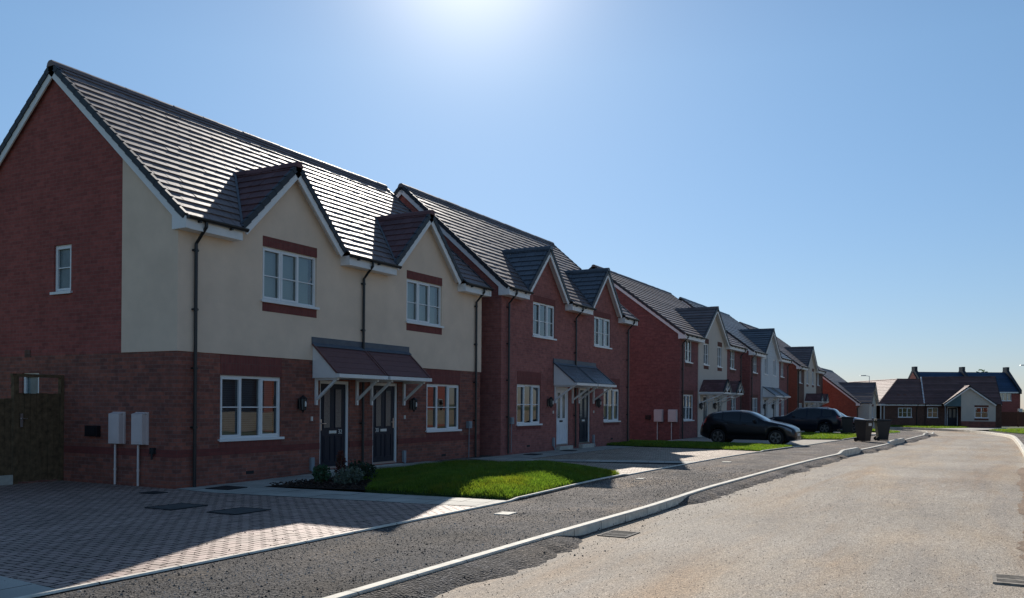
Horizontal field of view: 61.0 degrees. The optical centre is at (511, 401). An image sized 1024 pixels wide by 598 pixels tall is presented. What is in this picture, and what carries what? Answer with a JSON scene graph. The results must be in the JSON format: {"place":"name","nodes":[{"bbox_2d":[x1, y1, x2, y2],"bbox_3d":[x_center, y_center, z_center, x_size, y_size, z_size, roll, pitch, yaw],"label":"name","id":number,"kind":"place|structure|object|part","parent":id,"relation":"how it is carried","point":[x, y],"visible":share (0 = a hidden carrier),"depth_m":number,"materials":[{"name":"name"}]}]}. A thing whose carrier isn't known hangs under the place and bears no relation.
{"place":"outdoors","nodes":[
{"label":"outdoors","id":0,"kind":"place"},
{"bbox_2d":[0,576,54,597],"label":"path","id":1,"kind":"structure","parent":0,"point":[15,591],"depth_m":7.66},
{"bbox_2d":[0,480,471,588],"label":"driveway","id":2,"kind":"structure","parent":0,"point":[53,534],"depth_m":11.72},
{"bbox_2d":[0,398,12,484],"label":"timber fence","id":3,"kind":"object","parent":2,"relation":"on","point":[6,476],"visible":0.95,"depth_m":17.16,"materials":[{"name":"wood"}]},
{"bbox_2d":[10,373,63,483],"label":"garden gate","id":4,"kind":"structure","parent":3,"relation":"attached to","point":[37,436],"depth_m":17.73,"materials":[{"name":"wood"}]},
{"bbox_2d":[139,491,167,493],"bbox_3d":[-6.533,1.675,15.819,0.350,0.042,0.350,0,0,28],"label":"manhole cover","id":5,"kind":"object","parent":2,"relation":"in","point":[154,492],"visible":0.73,"depth_m":15.79,"materials":[{"name":"metal"}]},
{"bbox_2d":[144,503,207,510],"bbox_3d":[-5.305,1.676,13.736,0.600,0.042,0.720,0,0,28],"label":"manhole cover","id":6,"kind":"object","parent":2,"relation":"in","point":[175,506],"visible":0.76,"depth_m":13.70,"materials":[{"name":"metal"}]},
{"bbox_2d":[207,507,270,514],"bbox_3d":[-4.157,1.682,13.230,0.600,0.042,0.720,0,0,28],"label":"manhole cover","id":7,"kind":"object","parent":2,"relation":"in","point":[239,510],"visible":0.76,"depth_m":13.21,"materials":[{"name":"metal"}]},
{"bbox_2d":[269,476,372,489],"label":"ground","id":8,"kind":"structure","parent":0,"point":[309,486],"depth_m":17.04,"materials":[{"name":"green plant"}]},
{"bbox_2d":[311,463,331,482],"bbox_3d":[-3.850,1.474,17.660,0.422,0.437,0.411,0,0,28],"label":"shrub","id":9,"kind":"object","parent":8,"relation":"on","point":[321,475],"visible":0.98,"depth_m":17.60,"materials":[{"name":"green plant"}]},
{"bbox_2d":[334,450,346,477],"bbox_3d":[-3.581,1.335,18.183,0.320,0.689,0.320,0,0,28],"label":"shrub","id":10,"kind":"object","parent":8,"relation":"on","point":[341,455],"visible":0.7,"depth_m":18.16,"materials":[{"name":"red plant"}]},
{"bbox_2d":[332,466,364,484],"bbox_3d":[-3.265,1.484,17.376,0.743,0.413,0.640,0,0,-29],"label":"shrub","id":11,"kind":"object","parent":8,"relation":"on","point":[355,475],"visible":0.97,"depth_m":17.32,"materials":[{"name":"green plant"}]},
{"bbox_2d":[347,459,377,479],"bbox_3d":[-3.114,1.445,18.033,0.679,0.479,0.611,0,0,0],"label":"shrub","id":12,"kind":"object","parent":8,"relation":"on","point":[367,467],"visible":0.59,"depth_m":18.02,"materials":[{"name":"green plant"}]},
{"bbox_2d":[177,461,506,506],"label":"path","id":13,"kind":"structure","parent":0,"point":[337,494],"depth_m":15.41,"materials":[{"name":"grey concrete"}]},
{"bbox_2d":[205,486,247,489],"bbox_3d":[-5.502,1.680,16.740,0.550,0.042,0.550,0,0,23],"label":"manhole cover","id":14,"kind":"object","parent":13,"relation":"on","point":[226,487],"visible":0.76,"depth_m":16.75,"materials":[{"name":"metal"}]},
{"bbox_2d":[432,455,491,461],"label":"path","id":15,"kind":"structure","parent":0,"point":[469,458],"depth_m":25.19,"materials":[{"name":"grey concrete"}]},
{"bbox_2d":[41,430,931,597],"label":"pavement","id":16,"kind":"structure","parent":0,"point":[763,461],"depth_m":10.58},
{"bbox_2d":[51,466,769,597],"bbox_3d":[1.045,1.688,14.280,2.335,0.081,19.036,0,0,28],"label":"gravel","id":17,"kind":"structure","parent":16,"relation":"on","point":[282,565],"depth_m":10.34,"materials":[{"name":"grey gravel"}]},
{"bbox_2d":[15,432,900,597],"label":"kerb","id":18,"kind":"structure","parent":16,"relation":"on","point":[111,580],"depth_m":10.60,"materials":[{"name":"concrete"}]},
{"bbox_2d":[494,511,516,515],"bbox_3d":[-0.099,1.722,13.256,0.240,0.042,0.340,0,0,23],"label":"stopcock cover","id":19,"kind":"object","parent":16,"relation":"on","point":[505,513],"visible":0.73,"depth_m":13.20,"materials":[{"name":"metal"}]},
{"bbox_2d":[853,419,873,440],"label":"wheelie bin","id":20,"kind":"object","parent":16,"relation":"on","point":[863,428],"visible":1,"depth_m":41.38,"materials":[{"name":"grey plastic"}]},
{"bbox_2d":[873,419,890,440],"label":"wheelie bin","id":21,"kind":"object","parent":16,"relation":"on","point":[882,428],"visible":0.97,"depth_m":42.88,"materials":[{"name":"grey plastic"}]},
{"bbox_2d":[0,0,1023,408],"label":"sky","id":22,"kind":"structure","parent":0,"point":[844,179],"materials":[{"name":"blue"}]},
{"bbox_2d":[481,460,673,473],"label":"driveway","id":23,"kind":"structure","parent":0,"point":[624,468],"depth_m":22.68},
{"bbox_2d":[471,446,695,462],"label":"path","id":24,"kind":"structure","parent":0,"point":[515,457],"depth_m":26.10,"materials":[{"name":"grey concrete"}]},
{"bbox_2d":[592,462,683,464],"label":"driveway","id":25,"kind":"structure","parent":0,"point":[642,463],"depth_m":23.98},
{"bbox_2d":[350,434,938,597],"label":"road","id":26,"kind":"structure","parent":0,"point":[432,585],"depth_m":9.77,"materials":[{"name":"grey asphalt"}]},
{"bbox_2d":[534,447,757,460],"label":"driveway","id":27,"kind":"structure","parent":0,"point":[654,454],"depth_m":28.15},
{"bbox_2d":[302,409,1023,500],"bbox_3d":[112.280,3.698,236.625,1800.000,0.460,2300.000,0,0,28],"label":"ground","id":28,"kind":"structure","parent":0,"point":[323,489],"depth_m":24.20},
{"bbox_2d":[0,60,493,494],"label":"semi detached house","id":29,"kind":"structure","parent":28,"relation":"on","point":[188,298],"depth_m":18.68,"materials":[{"name":"red brick"}]},
{"bbox_2d":[24,373,38,393],"bbox_3d":[-10.381,-0.074,18.843,0.600,1.080,0.084,0,0,28],"label":"window","id":30,"kind":"structure","parent":29,"relation":"in","point":[31,384],"depth_m":18.90,"materials":[{"name":"grey glass"}]},
{"bbox_2d":[50,244,72,294],"bbox_3d":[-9.451,-2.778,18.311,0.680,1.045,0.170,0,0,28],"label":"window","id":31,"kind":"structure","parent":29,"relation":"in","point":[63,252],"depth_m":18.38,"materials":[{"name":"white plastic"}]},
{"bbox_2d":[218,375,284,441],"bbox_3d":[-5.516,0.144,18.343,0.170,1.355,1.850,0,0,28],"label":"window","id":32,"kind":"structure","parent":29,"relation":"in","point":[249,405],"depth_m":18.36,"materials":[{"name":"white plastic"}]},
{"bbox_2d":[261,246,319,309],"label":"window","id":33,"kind":"structure","parent":29,"relation":"in","point":[276,268],"depth_m":19.46,"materials":[{"name":"white plastic"}]},
{"bbox_2d":[320,380,349,471],"bbox_3d":[-4.198,0.633,20.680,0.275,2.240,1.140,0,0,28],"label":"door","id":34,"kind":"structure","parent":29,"relation":"in","point":[334,403],"depth_m":20.76,"materials":[{"name":"black wood"}]},
{"bbox_2d":[372,383,402,466],"bbox_3d":[-3.248,0.646,22.440,0.275,2.240,1.140,0,0,28],"label":"door","id":35,"kind":"structure","parent":29,"relation":"in","point":[385,405],"depth_m":22.54,"materials":[{"name":"black wood"}]},
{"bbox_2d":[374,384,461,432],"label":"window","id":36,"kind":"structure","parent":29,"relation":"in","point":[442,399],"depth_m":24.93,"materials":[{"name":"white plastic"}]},
{"bbox_2d":[405,279,443,327],"bbox_3d":[-2.478,-2.692,24.008,0.270,1.205,1.830,0,0,28],"label":"window","id":37,"kind":"structure","parent":29,"relation":"in","point":[422,291],"depth_m":24.17,"materials":[{"name":"white plastic"}]},
{"bbox_2d":[335,459,619,506],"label":"lawn","id":38,"kind":"structure","parent":28,"relation":"on","point":[493,480],"depth_m":17.10,"materials":[{"name":"green plant"}]},
{"bbox_2d":[393,183,639,458],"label":"semi detached house","id":39,"kind":"structure","parent":28,"relation":"on","point":[557,324],"depth_m":30.16,"materials":[{"name":"red brick"}]},
{"bbox_2d":[516,384,542,425],"bbox_3d":[0.539,0.123,28.780,0.170,1.355,1.850,0,0,28],"label":"window","id":40,"kind":"structure","parent":39,"relation":"in","point":[528,396],"depth_m":28.85,"materials":[{"name":"white plastic"}]},
{"bbox_2d":[532,301,556,340],"bbox_3d":[1.030,-2.668,29.801,0.285,1.360,1.820,0,0,28],"label":"window","id":41,"kind":"structure","parent":39,"relation":"in","point":[547,307],"depth_m":30.02,"materials":[{"name":"white plastic"}]},
{"bbox_2d":[556,387,572,449],"bbox_3d":[1.844,0.612,31.124,0.275,2.240,1.140,0,0,28],"label":"door","id":42,"kind":"structure","parent":39,"relation":"in","point":[562,403],"depth_m":31.22,"materials":[{"name":"white wood"}]},
{"bbox_2d":[579,388,593,447],"bbox_3d":[2.783,0.624,32.890,0.275,2.240,1.140,0,0,28],"label":"door","id":43,"kind":"structure","parent":39,"relation":"in","point":[584,403],"depth_m":32.98,"materials":[{"name":"black wood"}]},
{"bbox_2d":[594,316,611,348],"bbox_3d":[3.515,-2.635,34.477,0.285,1.360,1.830,0,0,28],"label":"window","id":44,"kind":"structure","parent":39,"relation":"in","point":[603,333],"depth_m":34.71,"materials":[{"name":"white plastic"}]},
{"bbox_2d":[603,389,620,422],"bbox_3d":[4.029,0.169,35.345,0.170,1.355,1.840,0,0,28],"label":"window","id":45,"kind":"structure","parent":39,"relation":"in","point":[611,396],"depth_m":35.50,"materials":[{"name":"white plastic"}]},
{"bbox_2d":[589,264,747,440],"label":"semi detached house","id":46,"kind":"structure","parent":28,"relation":"on","point":[685,378],"depth_m":44.13,"materials":[{"name":"red brick"}]},
{"bbox_2d":[685,340,692,363],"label":"window","id":47,"kind":"structure","parent":46,"relation":"in","point":[686,361],"depth_m":44.20,"materials":[{"name":"white plastic"}]},
{"bbox_2d":[683,394,694,420],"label":"window","id":48,"kind":"structure","parent":46,"relation":"in","point":[688,399],"depth_m":44.35,"materials":[{"name":"white plastic"}]},
{"bbox_2d":[688,344,722,367],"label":"window","id":49,"kind":"structure","parent":46,"relation":"in","point":[719,348],"depth_m":49.47,"materials":[{"name":"white plastic"}]},
{"bbox_2d":[703,396,707,420],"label":"door","id":50,"kind":"structure","parent":46,"relation":"in","point":[705,408],"depth_m":46.94,"materials":[{"name":"white"}]},
{"bbox_2d":[703,343,709,365],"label":"window","id":51,"kind":"structure","parent":46,"relation":"in","point":[705,345],"depth_m":46.94,"materials":[{"name":"white plastic"}]},
{"bbox_2d":[717,396,720,411],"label":"door","id":52,"kind":"structure","parent":46,"relation":"in","point":[718,407],"depth_m":49.43,"materials":[{"name":"black"}]},
{"bbox_2d":[730,350,735,369],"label":"window","id":53,"kind":"structure","parent":46,"relation":"in","point":[731,359],"depth_m":52.47,"materials":[{"name":"white plastic"}]},
{"bbox_2d":[731,397,735,409],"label":"window","id":54,"kind":"structure","parent":46,"relation":"in","point":[733,402],"depth_m":52.59,"materials":[{"name":"white plastic"}]},
{"bbox_2d":[679,297,792,417],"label":"semi detached house","id":55,"kind":"structure","parent":28,"relation":"on","point":[765,363],"depth_m":60.23,"materials":[{"name":"white paint"}]},
{"bbox_2d":[752,398,756,411],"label":"window","id":56,"kind":"structure","parent":55,"relation":"in","point":[754,400],"depth_m":57.48,"materials":[{"name":"white plastic"}]},
{"bbox_2d":[753,356,757,373],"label":"window","id":57,"kind":"structure","parent":55,"relation":"in","point":[754,359],"depth_m":57.23,"materials":[{"name":"white plastic"}]},
{"bbox_2d":[764,358,767,374],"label":"window","id":58,"kind":"structure","parent":55,"relation":"in","point":[765,367],"depth_m":60.24,"materials":[{"name":"white plastic"}]},
{"bbox_2d":[773,360,775,376],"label":"window","id":59,"kind":"structure","parent":55,"relation":"in","point":[773,360],"depth_m":62.58,"materials":[{"name":"grey glass"}]},
{"bbox_2d":[781,399,783,415],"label":"window","id":60,"kind":"structure","parent":55,"relation":"in","point":[782,403],"depth_m":65.34,"materials":[{"name":"white plastic"}]},
{"bbox_2d":[781,362,784,377],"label":"window","id":61,"kind":"structure","parent":55,"relation":"in","point":[781,362],"depth_m":65.20,"materials":[{"name":"white plastic"}]},
{"bbox_2d":[739,322,828,430],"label":"semi detached house","id":62,"kind":"structure","parent":28,"relation":"on","point":[805,380],"depth_m":73.34,"materials":[{"name":"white brick"}]},
{"bbox_2d":[822,368,884,426],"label":"bungalow","id":63,"kind":"object","parent":28,"relation":"on","point":[856,399],"visible":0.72,"depth_m":85.12,"materials":[{"name":"red brick"}]},
{"bbox_2d":[834,428,899,432],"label":"lawn","id":64,"kind":"structure","parent":28,"relation":"on","point":[890,431],"depth_m":65.42,"materials":[{"name":"green plant"}]},
{"bbox_2d":[853,379,924,424],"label":"bungalow","id":65,"kind":"object","parent":28,"relation":"on","point":[902,400],"visible":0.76,"depth_m":94.18,"materials":[{"name":"brown brick"}]},
{"bbox_2d":[898,408,912,417],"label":"window","id":66,"kind":"structure","parent":65,"relation":"in","point":[902,412],"depth_m":94.08,"materials":[{"name":"white plastic"}]},
{"bbox_2d":[920,376,1001,427],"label":"bungalow","id":67,"kind":"object","parent":28,"relation":"on","point":[972,401],"visible":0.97,"depth_m":93.08,"materials":[{"name":"brown brick"}]},
{"bbox_2d":[927,408,937,417],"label":"window","id":68,"kind":"structure","parent":67,"relation":"in","point":[931,412],"depth_m":93.76,"materials":[{"name":"white plastic"}]},
{"bbox_2d":[947,407,957,425],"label":"door","id":69,"kind":"structure","parent":67,"relation":"in","point":[952,412],"depth_m":93.01,"materials":[{"name":"black wood"}]},
{"bbox_2d":[975,407,987,417],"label":"window","id":70,"kind":"structure","parent":67,"relation":"in","point":[980,412],"depth_m":90.72,"materials":[{"name":"white plastic"}]},
{"bbox_2d":[908,366,1021,411],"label":"terraced house","id":71,"kind":"structure","parent":28,"relation":"on","point":[1010,389],"depth_m":123.81,"materials":[{"name":"grey tile"}]},
{"bbox_2d":[1000,393,1010,400],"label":"window","id":72,"kind":"structure","parent":71,"relation":"in","point":[1004,396],"depth_m":122.20,"materials":[{"name":"white plastic"}]},
{"bbox_2d":[1002,409,1023,426],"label":"timber fence","id":73,"kind":"object","parent":28,"relation":"on","point":[1012,419],"visible":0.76,"depth_m":92.99,"materials":[{"name":"wood"}]},
{"bbox_2d":[606,439,791,450],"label":"lawn","id":74,"kind":"structure","parent":0,"point":[737,446],"depth_m":34.01,"materials":[{"name":"green plant"}]},
{"bbox_2d":[435,429,1023,597],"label":"road","id":75,"kind":"structure","parent":0,"point":[952,457],"depth_m":11.60,"materials":[{"name":"grey asphalt"}]},
{"bbox_2d":[9,468,1012,597],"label":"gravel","id":76,"kind":"structure","parent":75,"relation":"on","point":[588,532],"depth_m":11.88,"materials":[{"name":"grey gravel"}]},
{"bbox_2d":[597,530,639,537],"bbox_3d":[1.483,1.854,12.061,0.420,0.038,0.560,0,0,28],"label":"drain grate","id":77,"kind":"object","parent":75,"relation":"on","point":[618,533],"visible":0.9,"depth_m":12.04,"materials":[{"name":"metal"}]},
{"bbox_2d":[323,430,933,597],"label":"kerb","id":78,"kind":"structure","parent":75,"relation":"on","point":[607,522],"depth_m":12.15,"materials":[{"name":"concrete"}]},
{"bbox_2d":[873,427,1023,455],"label":"kerb","id":79,"kind":"structure","parent":75,"relation":"on","point":[1016,440],"depth_m":74.16,"materials":[{"name":"concrete"}]},
{"bbox_2d":[992,573,1023,586],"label":"drain grate","id":80,"kind":"object","parent":75,"relation":"on","point":[1010,580],"visible":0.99,"depth_m":8.97,"materials":[{"name":"metal"}]},
{"bbox_2d":[666,437,834,448],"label":"driveway","id":81,"kind":"structure","parent":0,"point":[793,443],"depth_m":41.11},
{"bbox_2d":[700,410,800,443],"bbox_3d":[10.412,1.117,37.928,4.100,1.481,2.092,0,0,28],"label":"parked car","id":82,"kind":"object","parent":81,"relation":"on","point":[726,426],"visible":0.99,"depth_m":37.28,"materials":[{"name":"black paint"}]},
{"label":"side window","id":83,"kind":"part","parent":82,"relation":"part of","materials":[{"name":"black glass"}]},
{"bbox_2d":[770,407,842,432],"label":"parked car","id":84,"kind":"object","parent":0,"point":[811,419],"visible":0.64,"depth_m":52.66,"materials":[{"name":"black paint"}]},
{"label":"side window","id":85,"kind":"part","parent":84,"relation":"part of","materials":[{"name":"black glass"}]},
{"bbox_2d":[799,432,855,439],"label":"lawn","id":86,"kind":"structure","parent":0,"point":[821,436],"depth_m":45.19,"materials":[{"name":"green plant"}]},
{"bbox_2d":[839,416,854,432],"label":"wheelie bin","id":87,"kind":"object","parent":86,"relation":"on","point":[847,423],"visible":0.9,"depth_m":50.72,"materials":[{"name":"grey plastic"}]},
{"bbox_2d":[805,412,862,432],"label":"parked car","id":88,"kind":"object","parent":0,"point":[853,429],"visible":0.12,"depth_m":54.09,"materials":[{"name":"black paint"}]},
{"bbox_2d":[890,425,969,429],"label":"lawn","id":89,"kind":"structure","parent":0,"point":[929,426],"depth_m":87.48,"materials":[{"name":"green plant"}]},
{"bbox_2d":[942,428,1005,429],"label":"driveway","id":90,"kind":"structure","parent":0,"point":[974,428],"depth_m":84.24,"materials":[{"name":"grey concrete"}]},
{"bbox_2d":[975,430,1023,447],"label":"pavement","id":91,"kind":"structure","parent":0,"point":[1020,437],"depth_m":59.58,"materials":[{"name":"grey concrete"}]},
{"bbox_2d":[989,428,1023,433],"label":"lawn","id":92,"kind":"structure","parent":0,"point":[1016,430],"depth_m":74.79,"materials":[{"name":"green plant"}]},
{"bbox_2d":[1016,468,1023,558],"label":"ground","id":93,"kind":"structure","parent":0,"point":[1020,483],"depth_m":15.86,"materials":[{"name":"grey concrete"}]}
]}

